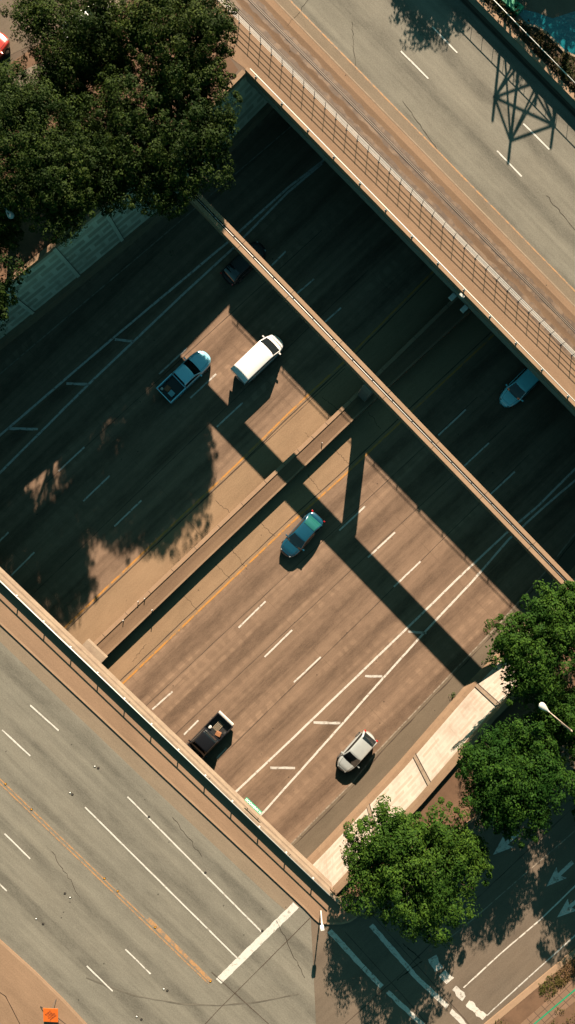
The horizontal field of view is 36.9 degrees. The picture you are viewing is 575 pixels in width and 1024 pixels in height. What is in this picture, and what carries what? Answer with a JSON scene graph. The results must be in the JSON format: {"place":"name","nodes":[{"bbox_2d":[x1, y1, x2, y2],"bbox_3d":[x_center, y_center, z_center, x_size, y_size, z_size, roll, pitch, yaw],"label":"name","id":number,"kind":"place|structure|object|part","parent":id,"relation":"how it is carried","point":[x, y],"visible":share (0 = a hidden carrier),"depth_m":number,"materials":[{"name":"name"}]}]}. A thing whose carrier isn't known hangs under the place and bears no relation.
{"place":"outdoors","nodes":[
{"label":"outdoors","id":0,"kind":"place"},
{"bbox_2d":[0,939,86,1023],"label":"pavement","id":1,"kind":"structure","parent":0,"point":[26,993],"depth_m":70.66,"materials":[{"name":"beige concrete"}]},
{"bbox_2d":[0,941,85,1023],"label":"kerb","id":2,"kind":"structure","parent":1,"relation":"on","point":[42,980],"depth_m":70.65,"materials":[{"name":"beige concrete"}]},
{"bbox_2d":[40,1000,64,1023],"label":"road work sign","id":3,"kind":"object","parent":1,"relation":"on","point":[50,1014],"visible":1,"depth_m":70.03,"materials":[{"name":"orange metal"}]},
{"bbox_2d":[0,625,315,1023],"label":"street","id":4,"kind":"structure","parent":0,"point":[96,948],"depth_m":70.79,"materials":[{"name":"grey asphalt"}]},
{"bbox_2d":[164,385,171,391],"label":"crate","id":5,"kind":"object","parent":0,"point":[167,388],"visible":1,"depth_m":79.10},
{"bbox_2d":[0,582,358,924],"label":"pavement","id":6,"kind":"structure","parent":0,"point":[40,639],"depth_m":70.65,"materials":[{"name":"beige concrete"}]},
{"bbox_2d":[0,622,358,924],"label":"kerb","id":7,"kind":"structure","parent":6,"relation":"on","point":[167,779],"depth_m":70.64,"materials":[{"name":"beige concrete"}]},
{"bbox_2d":[320,910,323,930],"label":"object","id":8,"kind":"object","parent":6,"relation":"on","point":[321,927],"visible":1,"depth_m":68.14,"materials":[{"name":"white metal"}]},
{"bbox_2d":[0,0,574,893],"bbox_3d":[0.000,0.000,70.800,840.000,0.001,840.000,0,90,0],"label":"ground","id":9,"kind":"structure","parent":0,"point":[24,50],"depth_m":70.80,"materials":[{"name":"soil"}]},
{"bbox_2d":[0,229,30,334],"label":"tree","id":10,"kind":"object","parent":9,"relation":"on","point":[4,292],"visible":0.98,"depth_m":63.79,"materials":[{"name":"green plant"}]},
{"bbox_2d":[0,0,82,58],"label":"parking lot","id":11,"kind":"structure","parent":9,"relation":"on","point":[5,29],"depth_m":70.79,"materials":[{"name":"grey asphalt"}]},
{"bbox_2d":[0,32,9,59],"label":"car","id":12,"kind":"object","parent":11,"relation":"on","point":[4,45],"visible":1,"depth_m":69.98,"materials":[{"name":"red paint"}]},
{"bbox_2d":[9,0,119,89],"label":"footpath","id":13,"kind":"structure","parent":9,"relation":"on","point":[30,68],"depth_m":70.78,"materials":[{"name":"grey concrete"}]},
{"bbox_2d":[0,0,237,281],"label":"dirt bed","id":14,"kind":"object","parent":9,"relation":"on","point":[32,244],"visible":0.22,"depth_m":70.79,"materials":[{"name":"brown soil"}]},
{"bbox_2d":[2,204,13,218],"bbox_3d":[-21.134,-22.722,66.725,0.512,8.150,3.379,-41,90,0],"label":"street lamp","id":15,"kind":"object","parent":14,"relation":"on","point":[10,215],"visible":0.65,"depth_m":62.91,"materials":[{"name":"metal"}]},
{"bbox_2d":[0,207,24,255],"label":"tree","id":16,"kind":"object","parent":14,"relation":"on","point":[7,238],"visible":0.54,"depth_m":66.73,"materials":[{"name":"green plant"}]},
{"bbox_2d":[0,57,45,120],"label":"tree","id":17,"kind":"object","parent":14,"relation":"on","point":[17,70],"visible":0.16,"depth_m":65.10,"materials":[{"name":"green plant"}]},
{"bbox_2d":[0,61,96,246],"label":"tree","id":18,"kind":"object","parent":14,"relation":"on","point":[32,162],"visible":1,"depth_m":62.06,"materials":[{"name":"green plant"}]},
{"bbox_2d":[31,63,98,123],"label":"tree","id":19,"kind":"object","parent":14,"relation":"on","point":[85,89],"visible":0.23,"depth_m":66.51,"materials":[{"name":"green plant"}]},
{"bbox_2d":[0,0,131,96],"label":"tree","id":20,"kind":"object","parent":14,"relation":"on","point":[76,31],"visible":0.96,"depth_m":64.64,"materials":[{"name":"green plant"}]},
{"bbox_2d":[45,107,133,220],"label":"tree","id":21,"kind":"object","parent":14,"relation":"on","point":[99,198],"visible":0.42,"depth_m":65.01,"materials":[{"name":"green plant"}]},
{"bbox_2d":[69,40,135,108],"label":"tree","id":22,"kind":"object","parent":14,"relation":"on","point":[89,77],"visible":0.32,"depth_m":66.18,"materials":[{"name":"green plant"}]},
{"bbox_2d":[78,38,242,220],"bbox_3d":[-9.592,-29.021,66.348,12.454,9.035,13.756,0,90,0],"label":"tree","id":23,"kind":"object","parent":14,"relation":"on","point":[155,137],"visible":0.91,"depth_m":64.45,"materials":[{"name":"green plant"}]},
{"bbox_2d":[105,0,238,100],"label":"tree","id":24,"kind":"object","parent":14,"relation":"on","point":[144,25],"visible":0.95,"depth_m":63.51,"materials":[{"name":"green plant"}]},
{"bbox_2d":[0,567,340,904],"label":"road bridge","id":25,"kind":"structure","parent":9,"relation":"on","point":[91,654],"depth_m":70.67,"materials":[{"name":"concrete"}]},
{"bbox_2d":[245,797,261,814],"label":"street sign","id":26,"kind":"object","parent":25,"relation":"attached to","point":[254,807],"visible":1,"depth_m":69.93,"materials":[{"name":"metal"}]},
{"bbox_2d":[0,109,574,858],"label":"freeway","id":27,"kind":"structure","parent":9,"relation":"on","point":[382,595],"depth_m":80.00,"materials":[{"name":"asphalt"}]},
{"bbox_2d":[0,69,273,349],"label":"retaining wall","id":28,"kind":"structure","parent":27,"relation":"on","point":[56,276],"depth_m":76.73,"materials":[{"name":"grey concrete"}]},
{"bbox_2d":[156,351,210,403],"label":"pickup truck","id":29,"kind":"object","parent":27,"relation":"on","point":[184,376],"visible":1,"depth_m":78.88,"materials":[{"name":"blue paint"}]},
{"bbox_2d":[168,390,174,396],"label":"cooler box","id":30,"kind":"object","parent":29,"relation":"in","point":[171,393],"visible":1,"depth_m":79.04,"materials":[{"name":"blue plastic"}]},
{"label":"rear window","id":31,"kind":"part","parent":29,"relation":"part of","materials":[{"name":"black glass"}]},
{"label":"side window","id":32,"kind":"part","parent":29,"relation":"part of","materials":[{"name":"black glass"}]},
{"bbox_2d":[186,711,233,758],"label":"pickup truck","id":33,"kind":"object","parent":27,"relation":"on","point":[203,741],"visible":0.68,"depth_m":78.85,"materials":[{"name":"black paint"}]},
{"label":"rear window","id":34,"kind":"part","parent":33,"relation":"part of","materials":[{"name":"grey glass"}]},
{"bbox_2d":[220,241,265,285],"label":"car","id":35,"kind":"object","parent":27,"relation":"on","point":[238,268],"visible":0.69,"depth_m":78.73,"materials":[{"name":"blue paint"}]},
{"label":"rear window","id":36,"kind":"part","parent":35,"relation":"part of","materials":[{"name":"black glass"}]},
{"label":"side window","id":37,"kind":"part","parent":35,"relation":"part of","materials":[{"name":"black glass"}]},
{"bbox_2d":[231,335,282,384],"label":"van","id":38,"kind":"object","parent":27,"relation":"on","point":[253,362],"visible":1,"depth_m":77.91,"materials":[{"name":"white paint"}]},
{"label":"side window","id":39,"kind":"part","parent":38,"relation":"part of","materials":[{"name":"black glass"}]},
{"bbox_2d":[93,297,471,655],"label":"median barrier","id":40,"kind":"object","parent":27,"relation":"on","point":[445,320],"visible":0.7,"depth_m":79.14,"materials":[{"name":"beige concrete"}]},
{"bbox_2d":[281,510,325,556],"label":"car","id":41,"kind":"object","parent":27,"relation":"on","point":[300,536],"visible":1,"depth_m":78.82,"materials":[{"name":"teal paint"}]},
{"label":"side window","id":42,"kind":"part","parent":41,"relation":"part of","materials":[{"name":"black glass"}]},
{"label":"rear window","id":43,"kind":"part","parent":41,"relation":"part of","materials":[{"name":"teal glass"}]},
{"bbox_2d":[171,254,488,898],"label":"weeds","id":44,"kind":"object","parent":27,"relation":"on","point":[451,698],"visible":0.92,"depth_m":79.83,"materials":[{"name":"green plant"}]},
{"bbox_2d":[337,730,377,771],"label":"car","id":45,"kind":"object","parent":27,"relation":"on","point":[356,751],"visible":1,"depth_m":78.71,"materials":[{"name":"silver metal"}]},
{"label":"side window","id":46,"kind":"part","parent":45,"relation":"part of","materials":[{"name":"black glass"}]},
{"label":"rear window","id":47,"kind":"part","parent":45,"relation":"part of","materials":[{"name":"grey glass"}]},
{"bbox_2d":[161,166,573,590],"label":"strut beam","id":48,"kind":"structure","parent":27,"relation":"on","point":[379,389],"depth_m":71.50,"materials":[{"name":"beige concrete"}]},
{"bbox_2d":[307,566,574,894],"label":"retaining wall","id":49,"kind":"structure","parent":27,"relation":"on","point":[415,776],"depth_m":76.08,"materials":[{"name":"brown concrete"}]},
{"bbox_2d":[499,367,539,407],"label":"car","id":50,"kind":"object","parent":27,"relation":"on","point":[520,386],"visible":0.82,"depth_m":78.75,"materials":[{"name":"blue paint"}]},
{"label":"side window","id":51,"kind":"part","parent":50,"relation":"part of","materials":[{"name":"black glass"}]},
{"bbox_2d":[226,0,574,360],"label":"track bed","id":52,"kind":"object","parent":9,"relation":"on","point":[267,23],"visible":0.95,"depth_m":70.78,"materials":[{"name":"concrete"}]},
{"bbox_2d":[245,67,574,415],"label":"road bridge","id":53,"kind":"structure","parent":9,"relation":"on","point":[413,243],"depth_m":70.40,"materials":[{"name":"beige concrete"}]},
{"bbox_2d":[448,292,456,300],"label":"sign lamp","id":54,"kind":"object","parent":53,"relation":"attached to","point":[452,296],"visible":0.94,"depth_m":71.72,"materials":[{"name":"black metal"}]},
{"bbox_2d":[460,305,467,312],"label":"sign lamp","id":55,"kind":"object","parent":53,"relation":"attached to","point":[464,308],"visible":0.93,"depth_m":71.72,"materials":[{"name":"black metal"}]},
{"bbox_2d":[340,647,574,900],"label":"dirt bed","id":56,"kind":"object","parent":9,"relation":"on","point":[451,788],"visible":0.23,"depth_m":70.79,"materials":[{"name":"brown soil"}]},
{"bbox_2d":[337,794,493,947],"bbox_3d":[9.743,27.577,66.560,11.930,8.611,11.610,0,90,0],"label":"tree","id":57,"kind":"object","parent":56,"relation":"on","point":[406,856],"visible":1,"depth_m":64.87,"materials":[{"name":"green plant"}]},
{"bbox_2d":[454,712,574,848],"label":"tree","id":58,"kind":"object","parent":56,"relation":"on","point":[510,788],"visible":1,"depth_m":64.55,"materials":[{"name":"green plant"}]},
{"bbox_2d":[483,579,574,713],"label":"tree","id":59,"kind":"object","parent":56,"relation":"on","point":[543,638],"visible":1,"depth_m":64.56,"materials":[{"name":"green plant"}]},
{"bbox_2d":[529,678,574,772],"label":"tree","id":60,"kind":"object","parent":56,"relation":"on","point":[562,710],"visible":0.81,"depth_m":65.52,"materials":[{"name":"green plant"}]},
{"bbox_2d":[538,702,572,731],"bbox_3d":[19.613,14.947,66.725,3.137,8.150,0.512,38,90,0],"label":"street lamp","id":61,"kind":"object","parent":56,"relation":"on","point":[542,705],"visible":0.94,"depth_m":62.91,"materials":[{"name":"metal"}]},
{"bbox_2d":[468,0,574,108],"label":"garden wall","id":62,"kind":"structure","parent":9,"relation":"on","point":[525,51],"depth_m":70.07,"materials":[{"name":"beige concrete"}]},
{"bbox_2d":[488,0,574,93],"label":"wire fence","id":63,"kind":"object","parent":62,"relation":"on","point":[532,39],"visible":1,"depth_m":68.88,"materials":[{"name":"white metal"}]},
{"bbox_2d":[483,0,574,92],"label":"planting bed","id":64,"kind":"object","parent":9,"relation":"on","point":[516,30],"visible":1,"depth_m":70.05,"materials":[{"name":"green plant"}]},
{"bbox_2d":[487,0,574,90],"bbox_3d":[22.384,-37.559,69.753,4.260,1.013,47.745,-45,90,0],"label":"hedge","id":65,"kind":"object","parent":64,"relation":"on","point":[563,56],"visible":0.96,"depth_m":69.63,"materials":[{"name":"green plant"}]},
{"bbox_2d":[484,948,574,1023],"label":"kerb","id":66,"kind":"structure","parent":9,"relation":"on","point":[520,997],"depth_m":70.65,"materials":[{"name":"beige concrete"}]},
{"bbox_2d":[495,957,574,1023],"bbox_3d":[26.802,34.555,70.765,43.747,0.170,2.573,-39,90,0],"label":"verge","id":67,"kind":"structure","parent":9,"relation":"on","point":[526,1007],"depth_m":70.68,"materials":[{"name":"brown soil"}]},
{"bbox_2d":[503,0,574,57],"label":"terrace","id":68,"kind":"structure","parent":9,"relation":"on","point":[552,8],"depth_m":69.97,"materials":[{"name":"concrete"}]},
{"bbox_2d":[499,0,523,15],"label":"slide channel","id":69,"kind":"object","parent":68,"relation":"on","point":[510,4],"visible":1,"depth_m":69.55,"materials":[{"name":"green plastic"}]},
{"bbox_2d":[517,18,574,56],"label":"pool coping","id":70,"kind":"object","parent":68,"relation":"on","point":[552,39],"visible":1,"depth_m":69.89,"materials":[{"name":"stone"}]},
{"bbox_2d":[519,10,574,53],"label":"pool water","id":71,"kind":"structure","parent":68,"relation":"on","point":[560,30],"depth_m":69.96,"materials":[{"name":"blue liquid"}]},
{"bbox_2d":[521,977,574,1023],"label":"footway","id":72,"kind":"structure","parent":9,"relation":"on","point":[563,998],"depth_m":70.66,"materials":[{"name":"concrete"}]},
{"bbox_2d":[548,1002,574,1023],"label":"verge","id":73,"kind":"structure","parent":9,"relation":"on","point":[569,1011],"depth_m":70.68,"materials":[{"name":"brown soil"}]},
{"bbox_2d":[571,780,574,820],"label":"tree","id":74,"kind":"object","parent":9,"relation":"on","point":[573,811],"visible":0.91,"depth_m":65.23,"materials":[{"name":"green plant"}]},
{"bbox_2d":[200,0,574,399],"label":"pavement","id":75,"kind":"structure","parent":0,"point":[486,291],"depth_m":70.79,"materials":[{"name":"beige concrete"}]},
{"bbox_2d":[217,0,574,356],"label":"handrail fence","id":76,"kind":"object","parent":75,"relation":"on","point":[368,149],"visible":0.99,"depth_m":70.25,"materials":[{"name":"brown metal"}]},
{"bbox_2d":[274,0,574,306],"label":"street","id":77,"kind":"structure","parent":0,"point":[470,104],"depth_m":70.79,"materials":[{"name":"grey asphalt"}]},
{"bbox_2d":[265,0,574,315],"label":"kerb strip","id":78,"kind":"object","parent":77,"relation":"on","point":[420,154],"visible":1,"depth_m":70.79,"materials":[{"name":"beige concrete"}]},
{"bbox_2d":[275,0,574,305],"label":"kerb","id":79,"kind":"structure","parent":77,"relation":"on","point":[422,150],"depth_m":70.78,"materials":[{"name":"concrete"}]},
{"bbox_2d":[311,742,574,1023],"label":"frontage road","id":80,"kind":"structure","parent":0,"point":[514,940],"depth_m":70.79,"materials":[{"name":"grey asphalt"}]},
{"bbox_2d":[358,737,567,914],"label":"kerb","id":81,"kind":"structure","parent":80,"relation":"on","point":[468,822],"depth_m":70.65,"materials":[{"name":"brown concrete"}]}
]}

